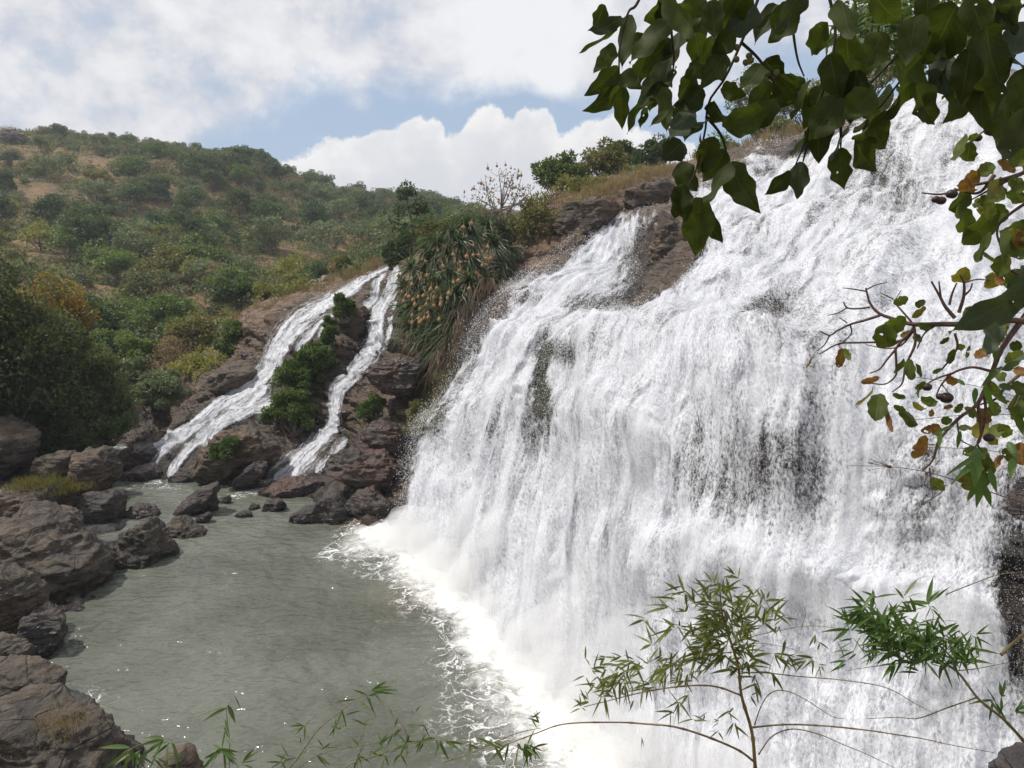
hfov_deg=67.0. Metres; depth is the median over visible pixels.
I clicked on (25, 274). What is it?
hill tree
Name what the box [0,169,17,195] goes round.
hill tree
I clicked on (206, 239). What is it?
hill tree
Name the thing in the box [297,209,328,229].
hill tree
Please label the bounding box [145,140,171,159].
hill tree
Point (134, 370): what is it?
bush
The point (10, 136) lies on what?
boulder
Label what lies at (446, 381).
yellow grass
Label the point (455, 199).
hill tree
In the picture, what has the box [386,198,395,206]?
hill tree
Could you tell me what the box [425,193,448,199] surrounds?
hill tree
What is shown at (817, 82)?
tree
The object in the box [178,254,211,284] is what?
hill tree
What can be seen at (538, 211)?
bush
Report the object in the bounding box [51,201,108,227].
hill tree
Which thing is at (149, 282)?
tree
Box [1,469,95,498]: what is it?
yellow grass
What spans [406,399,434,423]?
bush
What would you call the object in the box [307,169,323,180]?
hill tree
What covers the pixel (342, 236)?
hill tree
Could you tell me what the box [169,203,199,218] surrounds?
hill tree
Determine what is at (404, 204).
hill tree
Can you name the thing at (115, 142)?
hill tree
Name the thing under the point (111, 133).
hill tree
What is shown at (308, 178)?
hill tree
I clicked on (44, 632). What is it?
boulder
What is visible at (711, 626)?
bamboo
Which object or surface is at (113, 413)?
bush
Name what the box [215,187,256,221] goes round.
hill tree
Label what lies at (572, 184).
bush
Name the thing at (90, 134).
hill tree
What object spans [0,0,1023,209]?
sky
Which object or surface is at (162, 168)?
hill tree
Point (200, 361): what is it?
bush
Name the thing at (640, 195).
boulder
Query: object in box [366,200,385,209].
hill tree
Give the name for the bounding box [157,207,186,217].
hill tree
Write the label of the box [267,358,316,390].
bush
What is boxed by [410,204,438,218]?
hill tree
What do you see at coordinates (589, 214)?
boulder
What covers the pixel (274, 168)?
hill tree
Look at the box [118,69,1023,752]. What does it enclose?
cliff
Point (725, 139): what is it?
bush
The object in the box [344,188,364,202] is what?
hill tree
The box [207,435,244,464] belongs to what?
bush
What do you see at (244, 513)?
boulder
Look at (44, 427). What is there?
bush
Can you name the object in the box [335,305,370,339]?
boulder
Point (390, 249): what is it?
tree
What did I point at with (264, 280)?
hill tree
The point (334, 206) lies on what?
hill tree
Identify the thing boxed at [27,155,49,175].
hill tree
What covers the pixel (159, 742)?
bamboo
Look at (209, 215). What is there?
hill tree
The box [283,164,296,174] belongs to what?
hill tree
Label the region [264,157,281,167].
hill tree
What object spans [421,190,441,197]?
hill tree
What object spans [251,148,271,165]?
hill tree
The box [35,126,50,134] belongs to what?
hill tree
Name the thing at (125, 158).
hill tree
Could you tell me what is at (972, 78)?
overhanging branch
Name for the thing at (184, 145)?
hill tree
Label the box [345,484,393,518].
rock slab
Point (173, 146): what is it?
hill tree
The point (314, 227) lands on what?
hill tree
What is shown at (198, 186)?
hill tree
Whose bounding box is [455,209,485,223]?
hill tree
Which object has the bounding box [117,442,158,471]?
boulder
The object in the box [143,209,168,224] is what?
hill tree
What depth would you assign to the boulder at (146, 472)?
49.59 m
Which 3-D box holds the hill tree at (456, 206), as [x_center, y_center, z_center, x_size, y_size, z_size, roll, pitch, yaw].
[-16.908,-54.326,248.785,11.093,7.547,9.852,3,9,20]
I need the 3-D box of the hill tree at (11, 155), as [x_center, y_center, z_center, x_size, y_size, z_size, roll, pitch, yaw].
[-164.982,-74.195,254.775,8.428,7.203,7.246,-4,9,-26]
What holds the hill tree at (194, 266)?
on the hillside
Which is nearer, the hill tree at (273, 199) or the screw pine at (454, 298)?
the screw pine at (454, 298)
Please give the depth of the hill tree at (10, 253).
128.27 m
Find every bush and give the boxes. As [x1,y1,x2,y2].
[0,385,78,457]
[41,418,102,453]
[65,360,139,440]
[89,410,140,446]
[105,355,158,402]
[126,368,192,414]
[146,335,197,376]
[166,344,229,380]
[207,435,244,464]
[211,319,242,358]
[252,281,286,301]
[259,404,283,432]
[266,386,311,426]
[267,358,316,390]
[270,388,319,437]
[284,269,312,280]
[289,348,327,383]
[297,341,341,375]
[319,315,340,350]
[326,254,361,273]
[331,291,356,324]
[354,392,386,422]
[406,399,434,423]
[415,219,456,245]
[502,191,559,239]
[503,233,536,253]
[525,187,574,219]
[550,172,625,196]
[611,163,653,175]
[693,130,738,158]
[750,114,803,140]
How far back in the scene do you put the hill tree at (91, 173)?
231.40 m
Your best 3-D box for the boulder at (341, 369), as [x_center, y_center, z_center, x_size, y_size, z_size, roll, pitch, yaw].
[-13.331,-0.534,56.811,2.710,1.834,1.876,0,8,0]
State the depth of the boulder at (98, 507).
41.06 m
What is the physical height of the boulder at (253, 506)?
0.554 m
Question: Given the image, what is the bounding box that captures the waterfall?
[395,80,1023,767]
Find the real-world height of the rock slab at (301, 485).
1.491 m
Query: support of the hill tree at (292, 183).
on the hillside
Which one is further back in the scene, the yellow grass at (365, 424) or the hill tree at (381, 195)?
the hill tree at (381, 195)
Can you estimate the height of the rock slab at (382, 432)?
2.497 m
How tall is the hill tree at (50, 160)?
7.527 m
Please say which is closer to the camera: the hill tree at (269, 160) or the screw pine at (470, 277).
the screw pine at (470, 277)
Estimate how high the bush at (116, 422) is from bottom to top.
2.632 m
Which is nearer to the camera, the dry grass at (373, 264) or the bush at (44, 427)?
the bush at (44, 427)
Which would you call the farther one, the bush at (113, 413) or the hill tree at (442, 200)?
the hill tree at (442, 200)
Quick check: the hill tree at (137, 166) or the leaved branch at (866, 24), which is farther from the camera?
the hill tree at (137, 166)
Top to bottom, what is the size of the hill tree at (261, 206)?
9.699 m
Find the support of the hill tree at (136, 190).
on the hillside
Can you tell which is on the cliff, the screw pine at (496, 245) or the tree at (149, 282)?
the screw pine at (496, 245)
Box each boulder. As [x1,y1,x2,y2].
[0,129,33,144]
[0,414,41,479]
[0,482,79,517]
[0,500,118,602]
[0,563,50,631]
[0,682,144,767]
[16,607,67,657]
[30,450,76,480]
[60,504,83,526]
[66,445,123,495]
[75,488,127,523]
[109,516,179,569]
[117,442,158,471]
[118,462,162,481]
[124,502,160,519]
[156,742,203,767]
[165,514,207,538]
[168,469,193,482]
[173,481,221,515]
[192,425,280,484]
[195,512,212,522]
[199,366,257,395]
[218,495,231,503]
[235,510,252,517]
[240,351,252,359]
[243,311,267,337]
[248,503,259,510]
[261,497,286,511]
[288,493,346,524]
[315,365,346,385]
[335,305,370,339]
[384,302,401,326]
[551,195,622,238]
[623,178,675,210]
[646,210,686,270]
[777,137,808,156]
[988,742,1023,767]
[993,477,1023,582]
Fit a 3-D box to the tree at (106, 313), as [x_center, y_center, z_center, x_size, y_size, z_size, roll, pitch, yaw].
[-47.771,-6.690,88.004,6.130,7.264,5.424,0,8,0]
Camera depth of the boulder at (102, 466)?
44.73 m
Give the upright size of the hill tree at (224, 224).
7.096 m
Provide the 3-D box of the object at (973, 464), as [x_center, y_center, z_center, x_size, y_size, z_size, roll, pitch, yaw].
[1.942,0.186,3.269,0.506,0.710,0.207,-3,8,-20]
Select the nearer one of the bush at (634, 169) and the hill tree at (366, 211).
the bush at (634, 169)
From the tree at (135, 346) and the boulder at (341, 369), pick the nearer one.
the boulder at (341, 369)
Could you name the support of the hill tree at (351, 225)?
on the hillside
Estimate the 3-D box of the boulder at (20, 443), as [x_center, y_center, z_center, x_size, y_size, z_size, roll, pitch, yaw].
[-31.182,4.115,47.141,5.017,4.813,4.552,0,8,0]
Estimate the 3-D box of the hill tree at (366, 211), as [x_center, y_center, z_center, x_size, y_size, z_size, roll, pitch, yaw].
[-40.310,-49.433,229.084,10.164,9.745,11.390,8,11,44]
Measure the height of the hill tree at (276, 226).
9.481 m
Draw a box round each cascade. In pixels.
[149,266,390,476]
[270,267,400,479]
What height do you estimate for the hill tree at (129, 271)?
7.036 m
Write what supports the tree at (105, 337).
on the hillside
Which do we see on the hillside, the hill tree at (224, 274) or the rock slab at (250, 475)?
the hill tree at (224, 274)
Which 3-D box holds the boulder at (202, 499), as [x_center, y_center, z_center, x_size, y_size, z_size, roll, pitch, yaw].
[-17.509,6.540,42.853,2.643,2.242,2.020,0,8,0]
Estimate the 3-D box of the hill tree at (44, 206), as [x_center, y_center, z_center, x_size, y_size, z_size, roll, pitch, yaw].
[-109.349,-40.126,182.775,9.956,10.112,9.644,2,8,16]
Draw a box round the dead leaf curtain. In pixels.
[414,277,505,401]
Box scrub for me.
[0,125,523,409]
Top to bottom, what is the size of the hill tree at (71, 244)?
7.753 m
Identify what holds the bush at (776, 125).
on the cliff
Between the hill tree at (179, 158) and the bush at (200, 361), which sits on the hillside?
the hill tree at (179, 158)
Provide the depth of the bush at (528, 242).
54.02 m
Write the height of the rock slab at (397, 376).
2.612 m
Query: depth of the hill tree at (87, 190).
210.05 m
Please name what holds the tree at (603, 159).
on the cliff
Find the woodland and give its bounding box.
[0,128,519,372]
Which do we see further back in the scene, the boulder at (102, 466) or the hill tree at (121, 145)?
the hill tree at (121, 145)
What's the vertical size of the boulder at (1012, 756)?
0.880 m
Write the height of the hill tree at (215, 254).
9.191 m
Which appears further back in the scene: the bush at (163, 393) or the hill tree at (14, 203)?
the hill tree at (14, 203)
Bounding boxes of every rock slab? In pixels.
[0,631,35,655]
[0,654,67,696]
[231,461,267,489]
[258,474,330,498]
[322,445,409,495]
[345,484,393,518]
[360,417,417,459]
[363,356,431,397]
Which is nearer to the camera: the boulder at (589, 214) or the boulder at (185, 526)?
the boulder at (185, 526)
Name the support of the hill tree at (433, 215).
on the cliff
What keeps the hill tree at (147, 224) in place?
on the hillside
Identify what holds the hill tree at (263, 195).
on the hillside
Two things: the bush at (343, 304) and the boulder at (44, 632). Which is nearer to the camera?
the boulder at (44, 632)
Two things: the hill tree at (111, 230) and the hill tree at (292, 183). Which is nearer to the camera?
the hill tree at (111, 230)
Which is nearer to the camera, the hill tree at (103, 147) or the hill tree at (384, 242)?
the hill tree at (384, 242)
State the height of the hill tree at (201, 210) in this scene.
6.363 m
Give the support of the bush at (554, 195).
on the cliff
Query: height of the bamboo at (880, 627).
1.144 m
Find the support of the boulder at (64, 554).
on the riverbank
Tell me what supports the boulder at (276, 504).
in the pool water
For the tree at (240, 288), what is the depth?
86.56 m
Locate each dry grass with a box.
[228,255,384,318]
[544,160,693,209]
[686,120,807,163]
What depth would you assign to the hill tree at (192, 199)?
208.89 m
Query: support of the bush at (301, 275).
on the hillside
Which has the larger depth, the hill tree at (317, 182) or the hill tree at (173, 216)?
the hill tree at (317, 182)
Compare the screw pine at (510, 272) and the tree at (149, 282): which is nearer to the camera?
the screw pine at (510, 272)
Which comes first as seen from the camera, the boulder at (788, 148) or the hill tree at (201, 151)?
the boulder at (788, 148)
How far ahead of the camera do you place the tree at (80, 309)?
61.76 m
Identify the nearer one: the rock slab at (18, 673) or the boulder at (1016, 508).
the boulder at (1016, 508)
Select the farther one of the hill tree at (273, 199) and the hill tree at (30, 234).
the hill tree at (273, 199)
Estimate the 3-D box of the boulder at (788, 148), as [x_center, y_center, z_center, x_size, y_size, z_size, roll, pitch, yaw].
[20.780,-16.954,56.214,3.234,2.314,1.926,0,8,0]
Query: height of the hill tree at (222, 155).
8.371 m
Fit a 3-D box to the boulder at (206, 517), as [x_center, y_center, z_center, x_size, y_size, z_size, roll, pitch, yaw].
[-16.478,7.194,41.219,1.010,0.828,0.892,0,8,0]
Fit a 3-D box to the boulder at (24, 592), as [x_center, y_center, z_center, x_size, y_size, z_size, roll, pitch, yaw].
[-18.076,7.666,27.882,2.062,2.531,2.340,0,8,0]
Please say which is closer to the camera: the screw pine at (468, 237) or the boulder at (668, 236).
the boulder at (668, 236)
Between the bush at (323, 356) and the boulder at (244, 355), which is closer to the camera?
the bush at (323, 356)
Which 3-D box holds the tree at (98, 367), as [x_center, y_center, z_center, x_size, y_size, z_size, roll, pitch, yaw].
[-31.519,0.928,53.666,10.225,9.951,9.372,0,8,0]
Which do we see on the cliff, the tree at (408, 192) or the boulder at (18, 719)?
the tree at (408, 192)
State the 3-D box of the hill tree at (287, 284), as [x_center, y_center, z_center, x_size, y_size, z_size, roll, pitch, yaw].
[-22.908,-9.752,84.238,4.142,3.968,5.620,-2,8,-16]
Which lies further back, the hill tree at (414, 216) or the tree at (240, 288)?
the hill tree at (414, 216)
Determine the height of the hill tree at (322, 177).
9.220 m
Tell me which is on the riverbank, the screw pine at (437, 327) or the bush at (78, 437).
the bush at (78, 437)
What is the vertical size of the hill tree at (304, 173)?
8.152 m
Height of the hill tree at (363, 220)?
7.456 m
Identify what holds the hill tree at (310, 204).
on the hillside
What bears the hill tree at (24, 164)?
on the hillside
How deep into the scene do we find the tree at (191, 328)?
79.23 m
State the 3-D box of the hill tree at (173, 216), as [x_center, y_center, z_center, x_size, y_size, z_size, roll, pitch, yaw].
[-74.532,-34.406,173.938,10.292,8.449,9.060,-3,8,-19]
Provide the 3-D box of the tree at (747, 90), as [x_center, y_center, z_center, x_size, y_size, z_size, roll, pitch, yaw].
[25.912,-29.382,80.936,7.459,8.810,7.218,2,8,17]
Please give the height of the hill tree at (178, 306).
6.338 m
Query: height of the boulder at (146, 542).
3.172 m
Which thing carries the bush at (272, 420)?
on the cliff
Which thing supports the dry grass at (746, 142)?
on the cliff
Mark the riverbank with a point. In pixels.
(75, 604)
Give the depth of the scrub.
223.34 m
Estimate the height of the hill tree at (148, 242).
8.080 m
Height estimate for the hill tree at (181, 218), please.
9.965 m
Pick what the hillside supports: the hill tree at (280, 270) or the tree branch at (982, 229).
the hill tree at (280, 270)
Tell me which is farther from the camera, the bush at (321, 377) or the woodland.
the woodland
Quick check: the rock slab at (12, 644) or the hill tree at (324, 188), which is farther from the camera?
the hill tree at (324, 188)
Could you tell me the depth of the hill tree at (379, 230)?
127.87 m
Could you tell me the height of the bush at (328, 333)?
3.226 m
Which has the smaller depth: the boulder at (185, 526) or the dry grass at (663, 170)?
the boulder at (185, 526)
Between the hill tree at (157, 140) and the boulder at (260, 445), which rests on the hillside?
the hill tree at (157, 140)
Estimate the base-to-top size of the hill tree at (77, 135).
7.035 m
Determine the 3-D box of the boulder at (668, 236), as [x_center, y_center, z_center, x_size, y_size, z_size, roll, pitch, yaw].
[8.869,-7.371,42.998,3.034,4.607,2.390,0,8,0]
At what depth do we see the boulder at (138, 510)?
42.02 m
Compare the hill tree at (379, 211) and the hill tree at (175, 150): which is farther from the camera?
the hill tree at (175, 150)
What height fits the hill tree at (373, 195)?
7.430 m
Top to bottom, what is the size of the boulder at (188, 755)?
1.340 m
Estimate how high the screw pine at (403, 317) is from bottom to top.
5.916 m
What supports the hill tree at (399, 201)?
on the hillside
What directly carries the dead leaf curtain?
hanging from the cliff
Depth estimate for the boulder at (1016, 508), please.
17.28 m
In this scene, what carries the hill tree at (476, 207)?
on the hillside
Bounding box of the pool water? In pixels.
[4,443,648,767]
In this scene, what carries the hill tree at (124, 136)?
on the hillside
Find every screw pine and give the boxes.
[382,290,445,365]
[384,248,445,338]
[402,305,468,391]
[405,226,464,293]
[412,255,481,348]
[425,207,499,271]
[438,245,509,314]
[443,290,486,348]
[469,209,528,272]
[483,252,523,286]
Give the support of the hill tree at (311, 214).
on the hillside
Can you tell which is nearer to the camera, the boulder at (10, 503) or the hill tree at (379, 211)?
the boulder at (10, 503)
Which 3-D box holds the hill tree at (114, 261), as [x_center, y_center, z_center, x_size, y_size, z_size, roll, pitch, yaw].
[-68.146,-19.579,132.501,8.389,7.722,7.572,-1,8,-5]
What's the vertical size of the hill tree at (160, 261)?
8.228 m
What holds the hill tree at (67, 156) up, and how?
on the hillside
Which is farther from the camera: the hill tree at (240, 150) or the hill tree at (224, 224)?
the hill tree at (240, 150)
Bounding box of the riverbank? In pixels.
[0,440,126,633]
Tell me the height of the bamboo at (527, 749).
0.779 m
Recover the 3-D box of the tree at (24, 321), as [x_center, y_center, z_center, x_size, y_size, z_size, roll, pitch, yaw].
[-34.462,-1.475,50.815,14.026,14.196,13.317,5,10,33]
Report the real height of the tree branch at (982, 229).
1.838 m
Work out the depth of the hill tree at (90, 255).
138.52 m
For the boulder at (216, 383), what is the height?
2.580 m
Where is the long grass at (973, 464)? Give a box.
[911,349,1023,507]
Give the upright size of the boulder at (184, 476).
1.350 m
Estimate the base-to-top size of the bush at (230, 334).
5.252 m
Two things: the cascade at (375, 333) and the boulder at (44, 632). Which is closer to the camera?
the boulder at (44, 632)
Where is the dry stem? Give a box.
[850,455,1023,502]
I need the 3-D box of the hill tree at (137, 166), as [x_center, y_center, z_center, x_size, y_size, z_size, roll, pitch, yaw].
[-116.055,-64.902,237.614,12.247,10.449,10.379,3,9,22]
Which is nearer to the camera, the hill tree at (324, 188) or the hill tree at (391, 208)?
the hill tree at (391, 208)
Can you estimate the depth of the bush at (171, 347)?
69.54 m
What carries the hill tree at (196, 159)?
on the hillside
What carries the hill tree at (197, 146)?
on the hillside
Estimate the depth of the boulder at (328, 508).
40.86 m
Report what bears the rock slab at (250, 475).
on the cliff
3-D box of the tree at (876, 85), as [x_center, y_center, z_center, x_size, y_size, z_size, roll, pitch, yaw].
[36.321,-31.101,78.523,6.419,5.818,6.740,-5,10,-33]
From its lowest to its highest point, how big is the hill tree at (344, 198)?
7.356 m
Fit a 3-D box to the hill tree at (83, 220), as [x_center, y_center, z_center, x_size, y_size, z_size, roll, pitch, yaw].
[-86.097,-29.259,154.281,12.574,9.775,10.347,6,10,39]
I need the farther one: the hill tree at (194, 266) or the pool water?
the hill tree at (194, 266)
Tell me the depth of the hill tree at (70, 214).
156.98 m
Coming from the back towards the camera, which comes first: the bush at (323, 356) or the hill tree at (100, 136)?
the hill tree at (100, 136)
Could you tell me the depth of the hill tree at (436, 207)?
237.01 m
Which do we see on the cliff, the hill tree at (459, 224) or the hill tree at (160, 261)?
the hill tree at (459, 224)
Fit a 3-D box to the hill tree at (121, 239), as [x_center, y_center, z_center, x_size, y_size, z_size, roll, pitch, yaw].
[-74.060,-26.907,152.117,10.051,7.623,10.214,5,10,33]
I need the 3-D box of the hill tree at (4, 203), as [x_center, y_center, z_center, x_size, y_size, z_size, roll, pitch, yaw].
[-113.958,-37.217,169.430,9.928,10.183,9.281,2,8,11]
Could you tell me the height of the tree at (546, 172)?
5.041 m
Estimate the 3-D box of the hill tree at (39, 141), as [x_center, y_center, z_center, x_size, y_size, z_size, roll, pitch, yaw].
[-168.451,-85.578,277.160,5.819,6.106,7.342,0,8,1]
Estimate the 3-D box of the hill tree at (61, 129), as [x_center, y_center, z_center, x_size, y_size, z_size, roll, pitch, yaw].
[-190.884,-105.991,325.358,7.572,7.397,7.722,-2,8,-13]
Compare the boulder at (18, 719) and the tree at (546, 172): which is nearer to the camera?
the boulder at (18, 719)
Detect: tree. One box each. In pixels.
[0,149,24,166]
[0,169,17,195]
[0,194,20,226]
[0,229,16,246]
[0,246,28,277]
[0,255,97,426]
[0,258,48,284]
[0,332,135,435]
[1,196,25,224]
[9,256,52,287]
[13,269,102,346]
[15,219,58,251]
[19,159,40,176]
[24,193,69,226]
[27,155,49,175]
[28,155,61,178]
[31,137,49,151]
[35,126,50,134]
[40,224,89,260]
[47,123,67,136]
[48,151,78,174]
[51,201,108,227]
[52,207,107,242]
[55,213,112,251]
[67,132,89,141]
[70,294,121,336]
[74,176,112,202]
[78,130,92,138]
[80,168,115,185]
[81,238,138,276]
[81,248,140,286]
[86,327,134,364]
[92,144,113,156]
[93,132,109,143]
[100,288,150,328]
[102,220,141,244]
[107,131,116,137]
[108,138,122,153]
[109,226,146,262]
[110,139,140,157]
[111,153,145,176]
[111,156,152,184]
[111,300,182,339]
[113,332,162,371]
[115,132,136,140]
[116,175,152,190]
[116,263,170,299]
[117,216,183,237]
[118,184,152,209]
[118,269,178,300]
[133,231,183,267]
[134,144,155,158]
[137,240,198,273]
[138,174,171,201]
[140,223,202,265]
[141,220,181,258]
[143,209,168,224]
[145,138,165,145]
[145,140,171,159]
[146,160,167,174]
[150,290,203,320]
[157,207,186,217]
[157,210,208,236]
[160,211,200,229]
[162,145,185,155]
[164,145,182,157]
[164,310,220,355]
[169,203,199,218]
[171,186,206,211]
[172,141,193,153]
[172,154,196,176]
[174,232,230,280]
[175,175,202,190]
[175,227,229,257]
[176,151,215,179]
[176,183,209,202]
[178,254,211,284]
[182,257,228,289]
[187,206,207,215]
[189,142,204,152]
[191,219,230,243]
[193,206,220,228]
[196,259,227,279]
[199,148,209,154]
[199,264,256,289]
[200,169,229,192]
[204,156,229,174]
[204,215,235,243]
[206,150,232,168]
[209,273,256,314]
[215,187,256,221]
[226,144,253,166]
[226,153,257,179]
[228,163,256,186]
[238,225,271,248]
[239,211,297,255]
[242,200,290,224]
[247,273,281,296]
[248,196,292,219]
[250,149,263,162]
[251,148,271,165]
[256,191,278,204]
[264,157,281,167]
[266,162,291,179]
[267,256,303,280]
[280,173,304,189]
[282,276,312,291]
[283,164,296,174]
[283,177,306,195]
[294,170,313,182]
[295,219,350,251]
[296,199,327,216]
[296,259,331,278]
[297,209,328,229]
[299,205,336,236]
[301,173,321,186]
[301,180,327,195]
[305,172,335,183]
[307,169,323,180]
[309,182,344,200]
[321,231,348,250]
[324,196,358,222]
[334,188,348,198]
[334,218,371,242]
[337,195,356,213]
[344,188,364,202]
[346,181,365,190]
[347,190,372,215]
[348,218,387,248]
[356,200,390,219]
[359,215,380,223]
[360,191,375,204]
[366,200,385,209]
[366,214,417,239]
[370,188,392,198]
[370,203,393,214]
[371,209,413,234]
[372,186,396,201]
[377,231,399,248]
[380,230,421,266]
[382,179,429,252]
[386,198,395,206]
[390,197,413,211]
[400,199,415,213]
[402,208,434,222]
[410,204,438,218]
[413,189,426,198]
[413,211,455,226]
[419,198,446,214]
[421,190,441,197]
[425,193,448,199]
[429,197,454,208]
[438,216,495,231]
[446,201,499,222]
[447,196,464,205]
[448,203,466,213]
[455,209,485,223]
[461,168,536,277]
[530,149,591,196]
[577,136,629,179]
[605,139,640,173]
[625,132,687,169]
[724,58,793,140]
[771,73,819,129]
[866,51,896,95]
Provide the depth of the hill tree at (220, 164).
253.25 m
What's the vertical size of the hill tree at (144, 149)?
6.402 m
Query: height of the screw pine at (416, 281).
6.561 m
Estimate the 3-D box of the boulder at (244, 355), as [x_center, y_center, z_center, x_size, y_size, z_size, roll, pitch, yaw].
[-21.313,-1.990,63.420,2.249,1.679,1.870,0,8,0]
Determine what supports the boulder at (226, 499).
in the pool water
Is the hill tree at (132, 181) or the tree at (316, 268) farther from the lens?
the hill tree at (132, 181)
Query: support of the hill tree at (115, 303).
on the hillside
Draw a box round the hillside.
[0,133,519,440]
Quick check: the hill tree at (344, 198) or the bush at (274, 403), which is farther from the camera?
the hill tree at (344, 198)
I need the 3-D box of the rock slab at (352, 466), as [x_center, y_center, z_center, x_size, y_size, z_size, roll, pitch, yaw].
[-8.318,5.069,44.153,5.034,3.068,3.376,0,8,0]
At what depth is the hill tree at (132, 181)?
221.43 m
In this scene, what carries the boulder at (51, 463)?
on the riverbank
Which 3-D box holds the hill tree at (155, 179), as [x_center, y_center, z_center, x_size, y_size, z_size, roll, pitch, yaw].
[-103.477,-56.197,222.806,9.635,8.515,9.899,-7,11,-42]
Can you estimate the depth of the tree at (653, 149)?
78.51 m
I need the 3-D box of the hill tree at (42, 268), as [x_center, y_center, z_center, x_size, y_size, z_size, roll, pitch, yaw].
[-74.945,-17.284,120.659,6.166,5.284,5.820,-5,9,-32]
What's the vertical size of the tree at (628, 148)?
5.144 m
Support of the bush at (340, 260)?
on the cliff
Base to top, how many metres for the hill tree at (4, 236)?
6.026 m
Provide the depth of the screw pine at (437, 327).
46.78 m
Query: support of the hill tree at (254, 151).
on the hillside
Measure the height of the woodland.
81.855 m
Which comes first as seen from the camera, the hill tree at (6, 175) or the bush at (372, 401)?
the bush at (372, 401)
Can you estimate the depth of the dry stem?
3.39 m
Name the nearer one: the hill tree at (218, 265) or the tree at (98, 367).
the tree at (98, 367)
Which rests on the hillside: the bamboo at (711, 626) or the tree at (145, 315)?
the tree at (145, 315)
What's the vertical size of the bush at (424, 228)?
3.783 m
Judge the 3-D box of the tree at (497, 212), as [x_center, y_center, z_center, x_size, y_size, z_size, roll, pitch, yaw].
[-1.148,-11.012,52.944,4.305,7.755,5.144,-6,10,-38]
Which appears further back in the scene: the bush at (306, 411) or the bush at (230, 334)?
the bush at (230, 334)
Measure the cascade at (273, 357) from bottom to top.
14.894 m
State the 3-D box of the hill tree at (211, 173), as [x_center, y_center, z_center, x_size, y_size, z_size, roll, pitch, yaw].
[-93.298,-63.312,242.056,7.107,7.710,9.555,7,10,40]
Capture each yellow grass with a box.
[0,695,114,757]
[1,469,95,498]
[360,419,420,437]
[423,336,468,407]
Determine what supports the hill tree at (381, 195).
on the hillside
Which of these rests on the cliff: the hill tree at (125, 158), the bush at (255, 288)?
the bush at (255, 288)
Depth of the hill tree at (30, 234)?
155.61 m
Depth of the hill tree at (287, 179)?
275.09 m
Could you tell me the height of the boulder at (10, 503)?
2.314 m
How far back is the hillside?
221.96 m
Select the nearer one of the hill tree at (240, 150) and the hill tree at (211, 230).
the hill tree at (211, 230)
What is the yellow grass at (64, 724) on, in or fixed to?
on the boulder at (18, 719)
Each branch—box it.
[580,0,1023,372]
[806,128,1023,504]
[825,0,977,99]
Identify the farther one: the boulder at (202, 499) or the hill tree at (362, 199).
the hill tree at (362, 199)
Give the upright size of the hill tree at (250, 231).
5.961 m
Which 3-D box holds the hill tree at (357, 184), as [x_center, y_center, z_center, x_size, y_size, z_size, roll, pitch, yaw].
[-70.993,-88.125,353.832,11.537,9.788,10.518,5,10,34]
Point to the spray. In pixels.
(507, 289)
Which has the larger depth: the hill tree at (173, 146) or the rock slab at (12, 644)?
the hill tree at (173, 146)
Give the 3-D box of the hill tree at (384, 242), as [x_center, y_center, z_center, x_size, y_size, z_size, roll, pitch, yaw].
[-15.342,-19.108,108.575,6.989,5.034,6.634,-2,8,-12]
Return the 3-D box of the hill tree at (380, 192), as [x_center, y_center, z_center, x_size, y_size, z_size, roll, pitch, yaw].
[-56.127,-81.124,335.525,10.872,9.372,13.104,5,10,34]
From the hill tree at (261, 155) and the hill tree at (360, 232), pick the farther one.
the hill tree at (261, 155)
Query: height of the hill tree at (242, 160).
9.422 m
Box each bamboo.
[100,697,258,767]
[268,681,543,767]
[469,566,994,767]
[823,572,1023,742]
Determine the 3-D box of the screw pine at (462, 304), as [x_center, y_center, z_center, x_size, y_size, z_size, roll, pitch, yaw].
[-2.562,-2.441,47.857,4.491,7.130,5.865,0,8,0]
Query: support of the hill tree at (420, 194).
on the hillside
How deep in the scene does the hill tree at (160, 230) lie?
149.28 m
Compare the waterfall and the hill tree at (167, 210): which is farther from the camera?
the hill tree at (167, 210)
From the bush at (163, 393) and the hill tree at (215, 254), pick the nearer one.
the bush at (163, 393)
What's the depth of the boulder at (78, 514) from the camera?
37.34 m
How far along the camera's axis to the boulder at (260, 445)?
48.11 m
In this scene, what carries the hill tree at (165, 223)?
on the hillside
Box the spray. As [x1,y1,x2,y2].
[385,67,1023,767]
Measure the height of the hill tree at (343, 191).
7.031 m
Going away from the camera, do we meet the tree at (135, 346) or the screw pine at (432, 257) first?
the screw pine at (432, 257)
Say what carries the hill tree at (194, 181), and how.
on the hillside

